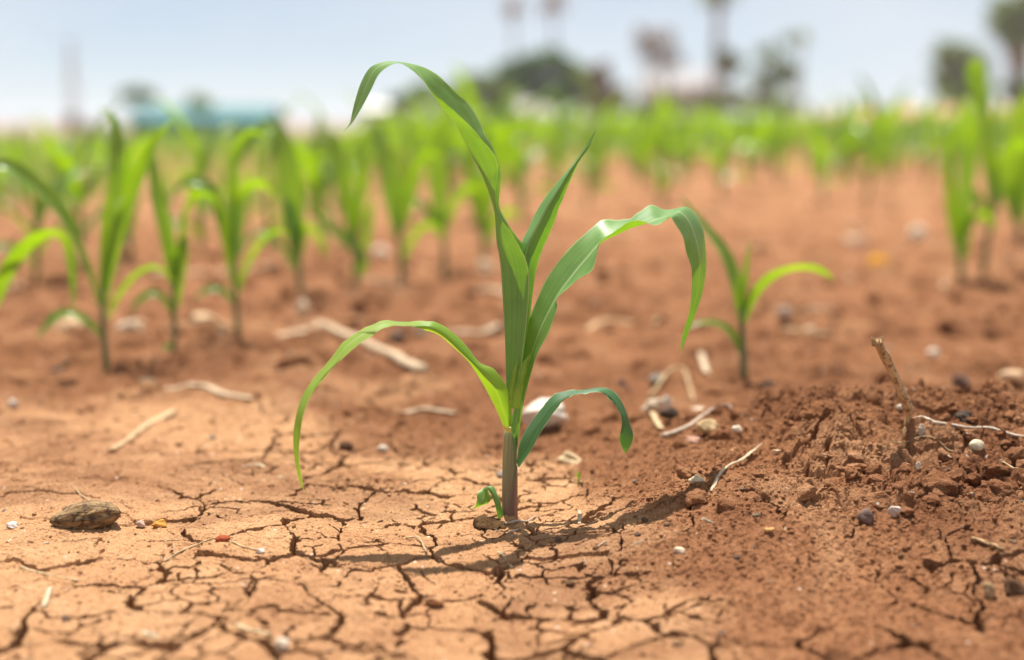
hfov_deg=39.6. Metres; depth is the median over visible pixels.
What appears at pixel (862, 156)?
corn plant
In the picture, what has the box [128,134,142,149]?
corn plant
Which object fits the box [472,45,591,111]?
tree
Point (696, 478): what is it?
stone
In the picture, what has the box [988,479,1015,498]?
soil clod
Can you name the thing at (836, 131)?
corn plant
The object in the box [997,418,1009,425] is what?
soil clod
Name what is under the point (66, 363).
stone
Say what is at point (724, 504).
soil clod
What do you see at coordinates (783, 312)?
stone
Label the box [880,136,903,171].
corn plant
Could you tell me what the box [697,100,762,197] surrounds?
corn plant
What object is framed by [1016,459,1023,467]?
soil clod
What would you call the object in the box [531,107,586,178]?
corn plant
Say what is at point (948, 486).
soil clod
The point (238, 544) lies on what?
straw
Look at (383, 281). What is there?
straw
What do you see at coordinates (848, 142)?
corn plant
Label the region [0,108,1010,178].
corn field
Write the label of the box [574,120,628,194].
corn plant
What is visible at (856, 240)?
stone
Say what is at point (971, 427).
dry root
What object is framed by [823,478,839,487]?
soil clod
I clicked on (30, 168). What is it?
corn plant
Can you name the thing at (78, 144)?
corn plant
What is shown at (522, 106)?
boulder
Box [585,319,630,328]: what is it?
straw
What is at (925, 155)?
corn plant
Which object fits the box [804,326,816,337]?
stone
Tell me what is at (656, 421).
straw
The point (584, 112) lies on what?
corn plant
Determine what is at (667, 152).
corn plant
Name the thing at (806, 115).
corn plant
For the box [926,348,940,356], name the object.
stone
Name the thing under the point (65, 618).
pebble
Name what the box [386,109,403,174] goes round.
corn plant
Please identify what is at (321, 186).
corn plant
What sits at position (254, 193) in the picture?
corn plant
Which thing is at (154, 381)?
stone
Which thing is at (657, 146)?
corn plant
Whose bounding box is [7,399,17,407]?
stone
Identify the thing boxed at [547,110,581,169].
corn plant
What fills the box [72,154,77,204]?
corn plant
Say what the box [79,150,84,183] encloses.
corn plant
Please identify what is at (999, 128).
corn plant
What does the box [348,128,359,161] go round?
corn plant
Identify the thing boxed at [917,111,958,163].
corn plant
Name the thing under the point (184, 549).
straw
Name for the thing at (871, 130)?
corn plant
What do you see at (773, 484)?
soil clod
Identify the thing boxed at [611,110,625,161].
corn plant
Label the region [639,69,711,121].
house
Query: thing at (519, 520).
dry root
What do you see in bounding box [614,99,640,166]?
corn plant
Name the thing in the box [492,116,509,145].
corn plant
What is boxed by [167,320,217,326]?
straw
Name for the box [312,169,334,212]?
corn plant
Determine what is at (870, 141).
corn plant
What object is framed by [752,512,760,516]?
pebble
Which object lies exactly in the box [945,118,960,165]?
corn plant
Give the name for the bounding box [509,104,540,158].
corn plant
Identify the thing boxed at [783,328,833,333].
straw
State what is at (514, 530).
dry root
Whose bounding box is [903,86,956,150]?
corn plant
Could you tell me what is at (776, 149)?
corn plant
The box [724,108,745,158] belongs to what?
corn plant
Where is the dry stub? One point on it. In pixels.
(891, 369)
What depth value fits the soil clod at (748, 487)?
0.89 m
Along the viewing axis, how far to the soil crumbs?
1.17 m
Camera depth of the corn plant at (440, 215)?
2.33 m
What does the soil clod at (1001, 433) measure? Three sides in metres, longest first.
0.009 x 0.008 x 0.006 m
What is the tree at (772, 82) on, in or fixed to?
on the ground
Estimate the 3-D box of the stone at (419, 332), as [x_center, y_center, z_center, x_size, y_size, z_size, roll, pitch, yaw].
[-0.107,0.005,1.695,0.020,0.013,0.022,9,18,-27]
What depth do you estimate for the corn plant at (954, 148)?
7.65 m
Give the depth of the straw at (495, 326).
1.72 m
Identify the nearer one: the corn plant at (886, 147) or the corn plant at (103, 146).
the corn plant at (103, 146)
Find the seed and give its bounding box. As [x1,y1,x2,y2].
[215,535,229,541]
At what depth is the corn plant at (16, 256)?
1.44 m
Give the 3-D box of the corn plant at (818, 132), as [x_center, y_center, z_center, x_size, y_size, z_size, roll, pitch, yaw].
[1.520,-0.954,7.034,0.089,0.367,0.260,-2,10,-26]
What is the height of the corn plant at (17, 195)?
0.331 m
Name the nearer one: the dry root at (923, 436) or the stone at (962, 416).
the dry root at (923, 436)
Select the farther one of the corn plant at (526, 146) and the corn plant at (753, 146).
the corn plant at (753, 146)
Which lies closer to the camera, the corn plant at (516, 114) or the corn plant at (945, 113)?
the corn plant at (516, 114)
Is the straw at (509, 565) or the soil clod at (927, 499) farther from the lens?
the soil clod at (927, 499)
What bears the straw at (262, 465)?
on the ground
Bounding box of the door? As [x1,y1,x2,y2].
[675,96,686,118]
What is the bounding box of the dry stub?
[871,336,912,440]
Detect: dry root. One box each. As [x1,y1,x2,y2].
[496,519,529,533]
[504,515,537,523]
[661,404,747,437]
[892,436,954,450]
[916,416,1023,437]
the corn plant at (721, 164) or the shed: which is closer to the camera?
the corn plant at (721, 164)
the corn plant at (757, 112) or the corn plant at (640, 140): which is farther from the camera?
the corn plant at (757, 112)
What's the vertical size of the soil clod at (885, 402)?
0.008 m
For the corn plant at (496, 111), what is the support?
on the ground
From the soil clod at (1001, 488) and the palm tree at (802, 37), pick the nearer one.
the soil clod at (1001, 488)
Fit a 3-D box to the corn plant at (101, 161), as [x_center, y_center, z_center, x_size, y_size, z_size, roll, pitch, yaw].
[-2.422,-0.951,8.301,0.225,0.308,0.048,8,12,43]
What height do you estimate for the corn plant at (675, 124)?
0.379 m
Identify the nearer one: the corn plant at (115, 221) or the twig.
the twig
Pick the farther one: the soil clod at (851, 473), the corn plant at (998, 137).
the corn plant at (998, 137)
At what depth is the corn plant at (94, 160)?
7.60 m
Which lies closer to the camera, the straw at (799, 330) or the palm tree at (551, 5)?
the straw at (799, 330)
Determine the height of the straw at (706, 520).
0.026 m
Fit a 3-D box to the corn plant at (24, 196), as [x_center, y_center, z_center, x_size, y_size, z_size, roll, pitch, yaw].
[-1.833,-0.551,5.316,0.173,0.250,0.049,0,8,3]
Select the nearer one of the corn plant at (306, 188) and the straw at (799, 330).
the straw at (799, 330)
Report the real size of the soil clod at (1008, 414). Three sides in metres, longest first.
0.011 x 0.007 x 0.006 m
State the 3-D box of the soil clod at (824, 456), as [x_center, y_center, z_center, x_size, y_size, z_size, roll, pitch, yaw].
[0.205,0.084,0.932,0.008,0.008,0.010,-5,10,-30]
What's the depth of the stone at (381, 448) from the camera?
1.14 m
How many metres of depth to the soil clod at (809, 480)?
0.90 m
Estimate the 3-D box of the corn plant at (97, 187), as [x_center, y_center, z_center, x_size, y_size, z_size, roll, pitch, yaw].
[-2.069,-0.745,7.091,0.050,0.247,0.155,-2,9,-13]
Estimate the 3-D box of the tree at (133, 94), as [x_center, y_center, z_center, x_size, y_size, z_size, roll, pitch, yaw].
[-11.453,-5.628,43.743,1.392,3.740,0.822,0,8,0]
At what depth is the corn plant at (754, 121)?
7.12 m
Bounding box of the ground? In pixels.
[0,106,1023,659]
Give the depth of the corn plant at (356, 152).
6.56 m
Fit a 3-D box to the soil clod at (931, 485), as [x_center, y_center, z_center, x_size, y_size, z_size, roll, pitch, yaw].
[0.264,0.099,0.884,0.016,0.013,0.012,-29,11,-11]
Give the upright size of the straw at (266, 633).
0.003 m
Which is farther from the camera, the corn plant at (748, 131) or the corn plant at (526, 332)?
the corn plant at (748, 131)
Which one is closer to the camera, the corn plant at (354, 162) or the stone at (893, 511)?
the stone at (893, 511)
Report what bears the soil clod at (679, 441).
on the ground
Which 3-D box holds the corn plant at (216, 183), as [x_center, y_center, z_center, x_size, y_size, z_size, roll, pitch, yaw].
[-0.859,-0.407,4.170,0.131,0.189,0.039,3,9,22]
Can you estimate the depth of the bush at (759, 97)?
62.90 m
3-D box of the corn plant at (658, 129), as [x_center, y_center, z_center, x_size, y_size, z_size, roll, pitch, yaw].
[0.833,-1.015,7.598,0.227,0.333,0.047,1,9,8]
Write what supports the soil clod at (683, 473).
on the ground
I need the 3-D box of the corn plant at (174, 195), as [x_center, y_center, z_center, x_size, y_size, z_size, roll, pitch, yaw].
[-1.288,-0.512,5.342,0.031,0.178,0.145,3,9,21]
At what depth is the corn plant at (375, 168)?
5.87 m
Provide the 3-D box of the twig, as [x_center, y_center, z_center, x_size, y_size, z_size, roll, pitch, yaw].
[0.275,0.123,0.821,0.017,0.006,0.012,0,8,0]
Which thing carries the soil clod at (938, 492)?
on the ground
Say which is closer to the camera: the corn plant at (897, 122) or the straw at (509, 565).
the straw at (509, 565)
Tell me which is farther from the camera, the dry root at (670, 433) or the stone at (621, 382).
the stone at (621, 382)
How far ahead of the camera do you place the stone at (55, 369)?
1.49 m
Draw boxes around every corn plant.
[0,107,174,370]
[0,138,27,188]
[0,142,92,279]
[0,143,15,212]
[0,229,75,308]
[2,150,44,212]
[5,158,9,194]
[10,121,23,213]
[20,99,142,269]
[23,151,47,203]
[24,157,54,187]
[29,112,85,209]
[29,157,52,184]
[36,140,62,179]
[39,121,108,219]
[52,136,99,185]
[65,135,77,213]
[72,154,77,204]
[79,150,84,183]
[85,125,147,200]
[85,140,97,200]
[86,132,108,202]
[92,145,104,192]
[94,157,101,203]
[102,123,153,258]
[123,135,141,190]
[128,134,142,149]
[131,150,221,352]
[154,96,237,253]
[160,171,177,212]
[161,162,185,214]
[161,166,169,201]
[171,128,289,335]
[179,157,190,170]
[207,159,223,180]
[209,166,226,201]
[220,173,225,197]
[223,97,329,250]
[223,167,226,189]
[224,165,258,228]
[238,118,326,295]
[246,163,257,190]
[251,168,260,214]
[257,167,261,199]
[257,190,308,241]
[269,168,281,209]
[273,171,277,207]
[293,61,705,519]
[293,90,374,226]
[293,108,348,244]
[301,136,324,214]
[309,125,374,288]
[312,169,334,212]
[323,141,326,169]
[325,129,355,188]
[342,90,398,188]
[346,126,374,169]
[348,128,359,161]
[348,128,379,194]
[350,142,375,188]
[351,133,444,286]
[368,112,428,222]
[378,108,403,145]
[384,95,423,152]
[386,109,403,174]
[394,107,431,209]
[398,89,437,168]
[399,106,409,159]
[399,107,426,147]
[400,110,432,179]
[405,88,451,161]
[408,104,418,154]
[413,113,482,278]
[421,80,463,197]
[425,87,459,166]
[430,62,525,221]
[447,80,538,184]
[451,126,462,180]
[459,122,531,260]
[479,107,527,186]
[480,76,566,222]
[481,87,542,147]
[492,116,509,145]
[501,93,527,180]
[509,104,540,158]
[511,104,536,150]
[523,108,555,157]
[527,109,548,152]
[528,100,588,183]
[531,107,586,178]
[531,118,575,186]
[535,108,577,166]
[537,89,583,159]
[547,105,577,155]
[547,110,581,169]
[548,94,597,171]
[559,109,576,164]
[562,97,630,208]
[569,124,572,154]
[570,68,627,190]
[571,102,610,155]
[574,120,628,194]
[575,114,602,166]
[597,100,626,154]
[606,91,647,164]
[607,124,630,169]
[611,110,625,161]
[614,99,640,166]
[620,124,625,156]
[622,100,699,194]
[629,99,641,178]
[635,97,667,183]
[635,118,653,190]
[638,94,677,151]
[645,95,656,119]
[647,120,684,154]
[649,106,683,158]
[652,86,692,205]
[668,107,685,162]
[670,104,676,153]
[670,107,694,183]
[672,114,709,187]
[680,196,833,378]
[688,111,713,166]
[690,90,725,169]
[693,103,710,159]
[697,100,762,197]
[697,107,717,162]
[698,111,729,164]
[699,118,737,181]
[710,96,723,177]
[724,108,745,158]
[728,94,768,158]
[730,116,741,161]
[740,99,774,164]
[742,112,757,184]
[750,87,812,185]
[750,105,768,151]
[751,89,794,170]
[751,134,769,168]
[753,94,786,176]
[770,115,783,179]
[778,109,795,158]
[779,110,808,168]
[791,106,822,150]
[800,101,837,154]
[800,103,832,144]
[800,114,819,180]
[805,95,842,151]
[805,108,837,150]
[805,119,859,200]
[813,89,869,179]
[833,95,851,175]
[837,102,866,187]
[846,73,909,199]
[851,87,872,171]
[854,125,890,160]
[858,78,918,180]
[859,138,865,167]
[866,102,912,149]
[869,116,913,186]
[871,93,932,173]
[872,97,913,168]
[878,105,898,164]
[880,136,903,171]
[899,112,919,164]
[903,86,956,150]
[912,95,949,186]
[916,93,940,171]
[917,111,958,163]
[932,101,949,148]
[932,108,956,180]
[934,104,973,140]
[936,115,972,163]
[937,75,980,174]
[944,58,996,280]
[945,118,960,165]
[952,131,956,166]
[957,108,1007,174]
[961,79,1010,137]
[974,106,1023,275]
[977,136,1006,163]
[988,96,1008,150]
[993,104,1012,153]
[994,103,1009,152]
[996,117,1008,154]
[1000,106,1015,151]
[1002,98,1023,239]
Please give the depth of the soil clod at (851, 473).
0.90 m
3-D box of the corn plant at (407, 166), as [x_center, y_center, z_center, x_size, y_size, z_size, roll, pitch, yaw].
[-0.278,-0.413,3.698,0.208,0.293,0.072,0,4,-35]
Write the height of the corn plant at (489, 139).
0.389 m
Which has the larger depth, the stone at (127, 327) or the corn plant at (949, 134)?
the corn plant at (949, 134)
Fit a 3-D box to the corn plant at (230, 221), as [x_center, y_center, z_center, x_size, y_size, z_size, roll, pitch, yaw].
[-0.334,-0.110,1.686,0.140,0.256,0.025,0,8,-3]
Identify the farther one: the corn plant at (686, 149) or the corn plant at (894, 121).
the corn plant at (894, 121)
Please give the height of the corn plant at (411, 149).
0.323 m
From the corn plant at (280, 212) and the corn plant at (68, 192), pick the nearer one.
the corn plant at (280, 212)
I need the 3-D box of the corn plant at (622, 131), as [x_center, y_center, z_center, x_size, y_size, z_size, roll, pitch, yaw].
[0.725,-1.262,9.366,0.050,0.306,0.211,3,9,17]
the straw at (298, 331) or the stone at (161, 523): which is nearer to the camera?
the stone at (161, 523)
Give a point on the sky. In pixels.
(228, 52)
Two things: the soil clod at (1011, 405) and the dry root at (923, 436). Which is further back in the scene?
the soil clod at (1011, 405)
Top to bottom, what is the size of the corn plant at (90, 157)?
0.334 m
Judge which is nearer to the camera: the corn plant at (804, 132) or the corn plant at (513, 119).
the corn plant at (513, 119)
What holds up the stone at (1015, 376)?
on the ground
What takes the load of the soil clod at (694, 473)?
on the ground
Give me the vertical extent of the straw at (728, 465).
0.010 m
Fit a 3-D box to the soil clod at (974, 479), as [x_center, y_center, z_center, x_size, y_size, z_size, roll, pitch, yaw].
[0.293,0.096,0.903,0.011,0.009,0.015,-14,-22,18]
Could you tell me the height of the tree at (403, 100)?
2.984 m
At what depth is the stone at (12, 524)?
0.90 m
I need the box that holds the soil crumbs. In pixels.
[0,194,1023,659]
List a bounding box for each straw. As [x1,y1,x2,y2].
[20,565,78,580]
[41,586,52,607]
[106,410,176,450]
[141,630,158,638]
[150,263,281,274]
[162,383,254,398]
[165,538,214,561]
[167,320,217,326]
[216,320,234,326]
[228,540,255,549]
[232,623,271,635]
[244,464,284,478]
[276,324,321,335]
[362,279,409,282]
[399,407,456,413]
[406,536,427,553]
[451,323,502,333]
[477,287,501,293]
[497,551,513,568]
[577,510,581,523]
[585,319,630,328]
[620,232,643,234]
[648,367,694,401]
[649,411,664,429]
[697,352,710,372]
[701,517,715,524]
[710,443,761,491]
[775,307,834,309]
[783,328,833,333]
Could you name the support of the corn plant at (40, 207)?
on the ground
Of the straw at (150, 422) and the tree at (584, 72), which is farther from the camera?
the tree at (584, 72)
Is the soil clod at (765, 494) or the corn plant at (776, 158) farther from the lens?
the corn plant at (776, 158)
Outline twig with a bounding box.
[970,537,1003,550]
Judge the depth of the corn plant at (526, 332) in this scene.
0.91 m
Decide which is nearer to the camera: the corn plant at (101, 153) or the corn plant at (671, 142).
the corn plant at (101, 153)
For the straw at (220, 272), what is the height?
0.017 m
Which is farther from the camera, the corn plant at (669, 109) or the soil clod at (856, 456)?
the corn plant at (669, 109)
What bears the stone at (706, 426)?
on the ground
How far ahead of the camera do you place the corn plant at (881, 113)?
8.17 m
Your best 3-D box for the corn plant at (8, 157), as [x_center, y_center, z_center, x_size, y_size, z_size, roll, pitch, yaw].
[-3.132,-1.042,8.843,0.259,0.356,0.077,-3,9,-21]
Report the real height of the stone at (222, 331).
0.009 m
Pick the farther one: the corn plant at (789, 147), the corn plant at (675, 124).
the corn plant at (789, 147)
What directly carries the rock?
on the ground
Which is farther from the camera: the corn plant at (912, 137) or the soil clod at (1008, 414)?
the corn plant at (912, 137)
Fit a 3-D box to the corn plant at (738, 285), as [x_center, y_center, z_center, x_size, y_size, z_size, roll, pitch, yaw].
[0.241,-0.040,1.406,0.152,0.184,0.026,1,8,5]
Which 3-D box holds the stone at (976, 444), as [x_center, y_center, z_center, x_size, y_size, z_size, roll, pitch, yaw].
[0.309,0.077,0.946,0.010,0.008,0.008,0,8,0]
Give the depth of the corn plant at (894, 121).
9.35 m
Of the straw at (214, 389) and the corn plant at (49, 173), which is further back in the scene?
the corn plant at (49, 173)
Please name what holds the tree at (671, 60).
on the ground
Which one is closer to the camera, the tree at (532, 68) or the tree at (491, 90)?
the tree at (491, 90)
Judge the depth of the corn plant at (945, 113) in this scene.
8.83 m
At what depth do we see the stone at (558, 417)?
1.18 m
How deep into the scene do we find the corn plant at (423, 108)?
6.50 m
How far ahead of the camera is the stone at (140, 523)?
0.91 m
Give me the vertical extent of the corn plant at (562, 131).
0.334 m
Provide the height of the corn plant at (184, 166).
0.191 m
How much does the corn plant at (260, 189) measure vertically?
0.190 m
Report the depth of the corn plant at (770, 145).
7.09 m
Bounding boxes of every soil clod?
[339,440,353,449]
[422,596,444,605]
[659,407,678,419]
[673,435,692,449]
[677,466,691,478]
[683,488,708,507]
[691,470,704,477]
[716,497,736,513]
[729,408,747,420]
[744,483,755,491]
[748,471,764,476]
[760,489,771,499]
[768,481,792,489]
[796,483,817,500]
[804,477,812,482]
[818,451,831,460]
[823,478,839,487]
[834,465,845,471]
[835,441,845,447]
[844,467,862,479]
[846,463,867,473]
[847,450,863,462]
[848,488,866,499]
[851,440,857,446]
[856,415,864,420]
[863,462,881,475]
[863,474,885,484]
[865,491,891,509]
[881,399,894,408]
[892,480,910,490]
[898,462,911,472]
[901,507,914,515]
[921,469,957,496]
[921,494,940,503]
[927,481,941,494]
[928,488,944,497]
[937,447,952,461]
[939,413,950,421]
[945,407,960,415]
[945,467,964,481]
[955,422,968,433]
[956,510,967,515]
[958,455,969,473]
[962,429,981,441]
[964,472,980,486]
[967,417,977,422]
[981,463,1012,478]
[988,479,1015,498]
[994,429,1005,436]
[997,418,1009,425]
[997,421,1009,429]
[1000,391,1013,398]
[1000,439,1010,445]
[1003,447,1023,466]
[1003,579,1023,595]
[1004,410,1014,419]
[1008,402,1015,408]
[1008,427,1023,443]
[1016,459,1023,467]
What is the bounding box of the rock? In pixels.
[49,500,120,529]
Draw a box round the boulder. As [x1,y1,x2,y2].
[516,101,554,121]
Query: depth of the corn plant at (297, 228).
2.04 m
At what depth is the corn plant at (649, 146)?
5.95 m
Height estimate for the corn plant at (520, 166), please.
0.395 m
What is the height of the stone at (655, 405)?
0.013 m
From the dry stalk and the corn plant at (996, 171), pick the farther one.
the corn plant at (996, 171)
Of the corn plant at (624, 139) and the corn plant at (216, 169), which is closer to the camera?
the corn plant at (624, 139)
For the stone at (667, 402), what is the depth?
1.26 m
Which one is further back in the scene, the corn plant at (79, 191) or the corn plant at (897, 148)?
the corn plant at (897, 148)
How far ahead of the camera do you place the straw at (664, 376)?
1.38 m
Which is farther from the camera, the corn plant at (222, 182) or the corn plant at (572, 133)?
the corn plant at (572, 133)
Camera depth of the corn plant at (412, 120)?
7.00 m
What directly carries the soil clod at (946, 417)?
on the ground
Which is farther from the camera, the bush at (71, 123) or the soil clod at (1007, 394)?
the bush at (71, 123)
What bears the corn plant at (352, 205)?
on the ground
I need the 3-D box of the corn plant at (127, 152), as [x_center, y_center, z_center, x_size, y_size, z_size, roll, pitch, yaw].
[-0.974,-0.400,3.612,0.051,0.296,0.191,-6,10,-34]
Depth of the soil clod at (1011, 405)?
1.00 m
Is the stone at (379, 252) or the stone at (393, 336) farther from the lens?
the stone at (379, 252)
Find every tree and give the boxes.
[115,86,159,139]
[386,80,431,122]
[424,71,523,115]
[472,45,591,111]
[498,0,526,116]
[536,0,570,119]
[572,61,597,121]
[631,25,688,93]
[631,26,667,118]
[699,0,737,117]
[711,46,744,118]
[743,31,803,98]
[793,28,813,115]
[926,35,996,106]
[981,0,1023,105]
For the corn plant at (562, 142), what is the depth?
8.78 m
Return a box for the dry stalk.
[314,320,429,374]
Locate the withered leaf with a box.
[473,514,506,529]
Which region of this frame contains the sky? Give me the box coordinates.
[0,0,1023,119]
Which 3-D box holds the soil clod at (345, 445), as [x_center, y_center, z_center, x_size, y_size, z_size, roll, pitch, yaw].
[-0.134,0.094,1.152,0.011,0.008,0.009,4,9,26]
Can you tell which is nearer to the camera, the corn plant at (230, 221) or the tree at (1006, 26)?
the corn plant at (230, 221)
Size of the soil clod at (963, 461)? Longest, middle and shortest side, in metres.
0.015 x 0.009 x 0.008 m
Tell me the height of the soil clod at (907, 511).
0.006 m
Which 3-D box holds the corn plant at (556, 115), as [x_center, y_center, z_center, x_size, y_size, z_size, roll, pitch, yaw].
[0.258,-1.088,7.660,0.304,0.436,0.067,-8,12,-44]
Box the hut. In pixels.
[122,106,286,144]
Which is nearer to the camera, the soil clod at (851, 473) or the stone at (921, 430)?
the soil clod at (851, 473)
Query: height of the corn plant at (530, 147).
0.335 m
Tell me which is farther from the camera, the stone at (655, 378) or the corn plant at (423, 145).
the corn plant at (423, 145)
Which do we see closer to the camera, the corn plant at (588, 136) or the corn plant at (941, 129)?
the corn plant at (588, 136)
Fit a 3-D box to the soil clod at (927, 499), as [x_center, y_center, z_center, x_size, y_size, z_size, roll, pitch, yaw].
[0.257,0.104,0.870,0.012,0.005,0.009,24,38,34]
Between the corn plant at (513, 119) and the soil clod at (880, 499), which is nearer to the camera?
the soil clod at (880, 499)
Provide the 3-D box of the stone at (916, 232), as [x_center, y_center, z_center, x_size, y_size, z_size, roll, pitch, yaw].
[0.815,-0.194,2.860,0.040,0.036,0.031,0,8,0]
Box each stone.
[6,521,17,528]
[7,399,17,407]
[50,367,61,372]
[55,317,86,332]
[60,359,70,367]
[115,321,143,333]
[135,520,145,527]
[139,377,156,384]
[151,519,166,527]
[189,312,218,324]
[216,328,228,334]
[275,638,289,650]
[295,299,307,317]
[371,245,389,260]
[377,445,387,451]
[388,331,406,341]
[414,328,429,336]
[477,260,495,274]
[522,398,567,427]
[557,451,581,464]
[618,378,630,392]
[642,398,663,411]
[648,373,663,382]
[662,396,671,409]
[673,547,685,553]
[685,435,700,443]
[688,474,705,483]
[696,419,718,434]
[731,426,741,432]
[762,380,775,386]
[763,527,774,532]
[776,306,790,318]
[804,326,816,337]
[842,235,869,246]
[857,508,873,524]
[868,255,888,265]
[888,506,900,516]
[908,225,927,240]
[916,462,920,469]
[917,424,925,435]
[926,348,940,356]
[952,374,970,387]
[954,410,971,422]
[969,439,984,450]
[982,582,994,599]
[998,370,1023,383]
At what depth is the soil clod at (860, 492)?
0.88 m
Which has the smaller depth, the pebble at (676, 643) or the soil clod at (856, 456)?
the pebble at (676, 643)
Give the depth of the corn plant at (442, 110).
5.31 m
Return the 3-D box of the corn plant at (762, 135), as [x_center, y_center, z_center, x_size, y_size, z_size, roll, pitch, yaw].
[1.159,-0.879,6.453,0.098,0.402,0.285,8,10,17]
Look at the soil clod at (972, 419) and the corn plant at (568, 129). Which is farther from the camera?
the corn plant at (568, 129)
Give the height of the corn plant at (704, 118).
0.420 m
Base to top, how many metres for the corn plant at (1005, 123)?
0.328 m
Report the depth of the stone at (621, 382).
1.36 m
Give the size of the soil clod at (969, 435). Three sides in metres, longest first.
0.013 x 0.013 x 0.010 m
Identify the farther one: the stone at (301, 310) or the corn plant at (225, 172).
the corn plant at (225, 172)
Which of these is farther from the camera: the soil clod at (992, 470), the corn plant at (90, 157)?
the corn plant at (90, 157)
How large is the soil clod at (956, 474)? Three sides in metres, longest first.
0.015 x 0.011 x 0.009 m
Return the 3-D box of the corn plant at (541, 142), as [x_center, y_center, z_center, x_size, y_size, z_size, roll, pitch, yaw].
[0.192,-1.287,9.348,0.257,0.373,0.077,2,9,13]
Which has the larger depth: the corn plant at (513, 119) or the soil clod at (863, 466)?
the corn plant at (513, 119)
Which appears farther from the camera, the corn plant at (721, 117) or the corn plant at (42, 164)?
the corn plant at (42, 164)
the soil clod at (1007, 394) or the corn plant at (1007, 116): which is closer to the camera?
the soil clod at (1007, 394)
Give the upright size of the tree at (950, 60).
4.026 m
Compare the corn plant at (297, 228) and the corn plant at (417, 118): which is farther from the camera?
the corn plant at (417, 118)
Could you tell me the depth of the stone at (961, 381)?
1.39 m
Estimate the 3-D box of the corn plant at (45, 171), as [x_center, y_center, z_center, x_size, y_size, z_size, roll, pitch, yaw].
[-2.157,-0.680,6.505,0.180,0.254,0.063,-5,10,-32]
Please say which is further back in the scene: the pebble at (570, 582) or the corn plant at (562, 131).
the corn plant at (562, 131)
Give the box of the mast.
[68,40,81,144]
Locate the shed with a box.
[360,103,416,131]
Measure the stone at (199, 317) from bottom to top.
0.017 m
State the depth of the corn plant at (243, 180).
3.56 m
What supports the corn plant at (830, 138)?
on the ground
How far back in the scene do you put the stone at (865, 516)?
0.85 m
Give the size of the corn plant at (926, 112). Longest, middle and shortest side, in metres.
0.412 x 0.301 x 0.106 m
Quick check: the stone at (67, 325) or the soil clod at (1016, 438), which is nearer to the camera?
the soil clod at (1016, 438)
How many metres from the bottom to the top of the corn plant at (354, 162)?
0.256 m
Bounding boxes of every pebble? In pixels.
[61,615,70,620]
[565,579,575,586]
[672,641,680,646]
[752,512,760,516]
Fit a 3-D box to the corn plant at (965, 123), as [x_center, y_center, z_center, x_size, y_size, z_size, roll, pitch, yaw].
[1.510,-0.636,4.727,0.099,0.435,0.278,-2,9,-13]
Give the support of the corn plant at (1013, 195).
on the ground
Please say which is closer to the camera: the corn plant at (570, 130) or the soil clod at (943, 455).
the soil clod at (943, 455)
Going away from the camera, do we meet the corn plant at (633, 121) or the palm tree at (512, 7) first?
the corn plant at (633, 121)
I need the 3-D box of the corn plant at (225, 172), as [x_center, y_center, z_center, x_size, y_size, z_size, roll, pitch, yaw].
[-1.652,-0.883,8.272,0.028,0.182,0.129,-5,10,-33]
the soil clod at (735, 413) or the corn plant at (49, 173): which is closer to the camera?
the soil clod at (735, 413)
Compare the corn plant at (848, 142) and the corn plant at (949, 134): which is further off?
the corn plant at (949, 134)
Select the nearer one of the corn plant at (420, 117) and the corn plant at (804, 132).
the corn plant at (420, 117)
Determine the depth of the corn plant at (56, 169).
3.68 m
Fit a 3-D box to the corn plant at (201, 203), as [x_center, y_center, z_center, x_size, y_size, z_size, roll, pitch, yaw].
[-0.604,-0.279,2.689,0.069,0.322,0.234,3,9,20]
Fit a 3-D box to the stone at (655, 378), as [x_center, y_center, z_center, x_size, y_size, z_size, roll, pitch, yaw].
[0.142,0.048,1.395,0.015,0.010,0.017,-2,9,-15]
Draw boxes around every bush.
[63,112,102,133]
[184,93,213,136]
[583,59,629,114]
[610,86,805,115]
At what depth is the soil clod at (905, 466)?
0.91 m
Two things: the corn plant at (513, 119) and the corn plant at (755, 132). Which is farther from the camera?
the corn plant at (755, 132)
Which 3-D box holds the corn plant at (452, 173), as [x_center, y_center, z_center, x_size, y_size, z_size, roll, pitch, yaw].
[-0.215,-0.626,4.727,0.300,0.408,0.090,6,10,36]
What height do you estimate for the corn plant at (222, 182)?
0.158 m
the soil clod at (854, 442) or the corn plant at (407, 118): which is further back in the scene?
the corn plant at (407, 118)
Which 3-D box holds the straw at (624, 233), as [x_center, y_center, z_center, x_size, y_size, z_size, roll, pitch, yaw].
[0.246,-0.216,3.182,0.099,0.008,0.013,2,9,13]
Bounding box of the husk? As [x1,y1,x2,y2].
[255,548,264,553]
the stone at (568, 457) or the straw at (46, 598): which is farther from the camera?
the stone at (568, 457)
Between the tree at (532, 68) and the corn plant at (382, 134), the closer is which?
the corn plant at (382, 134)
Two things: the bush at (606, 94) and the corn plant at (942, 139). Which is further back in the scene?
the bush at (606, 94)
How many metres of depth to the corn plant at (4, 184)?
4.25 m
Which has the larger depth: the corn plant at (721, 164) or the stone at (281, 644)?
the corn plant at (721, 164)
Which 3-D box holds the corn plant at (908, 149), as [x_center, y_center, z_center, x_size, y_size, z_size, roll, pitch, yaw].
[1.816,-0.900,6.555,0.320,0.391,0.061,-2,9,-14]
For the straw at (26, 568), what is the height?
0.002 m
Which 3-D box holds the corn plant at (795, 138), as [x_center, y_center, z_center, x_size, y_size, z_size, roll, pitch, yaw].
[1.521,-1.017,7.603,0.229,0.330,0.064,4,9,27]

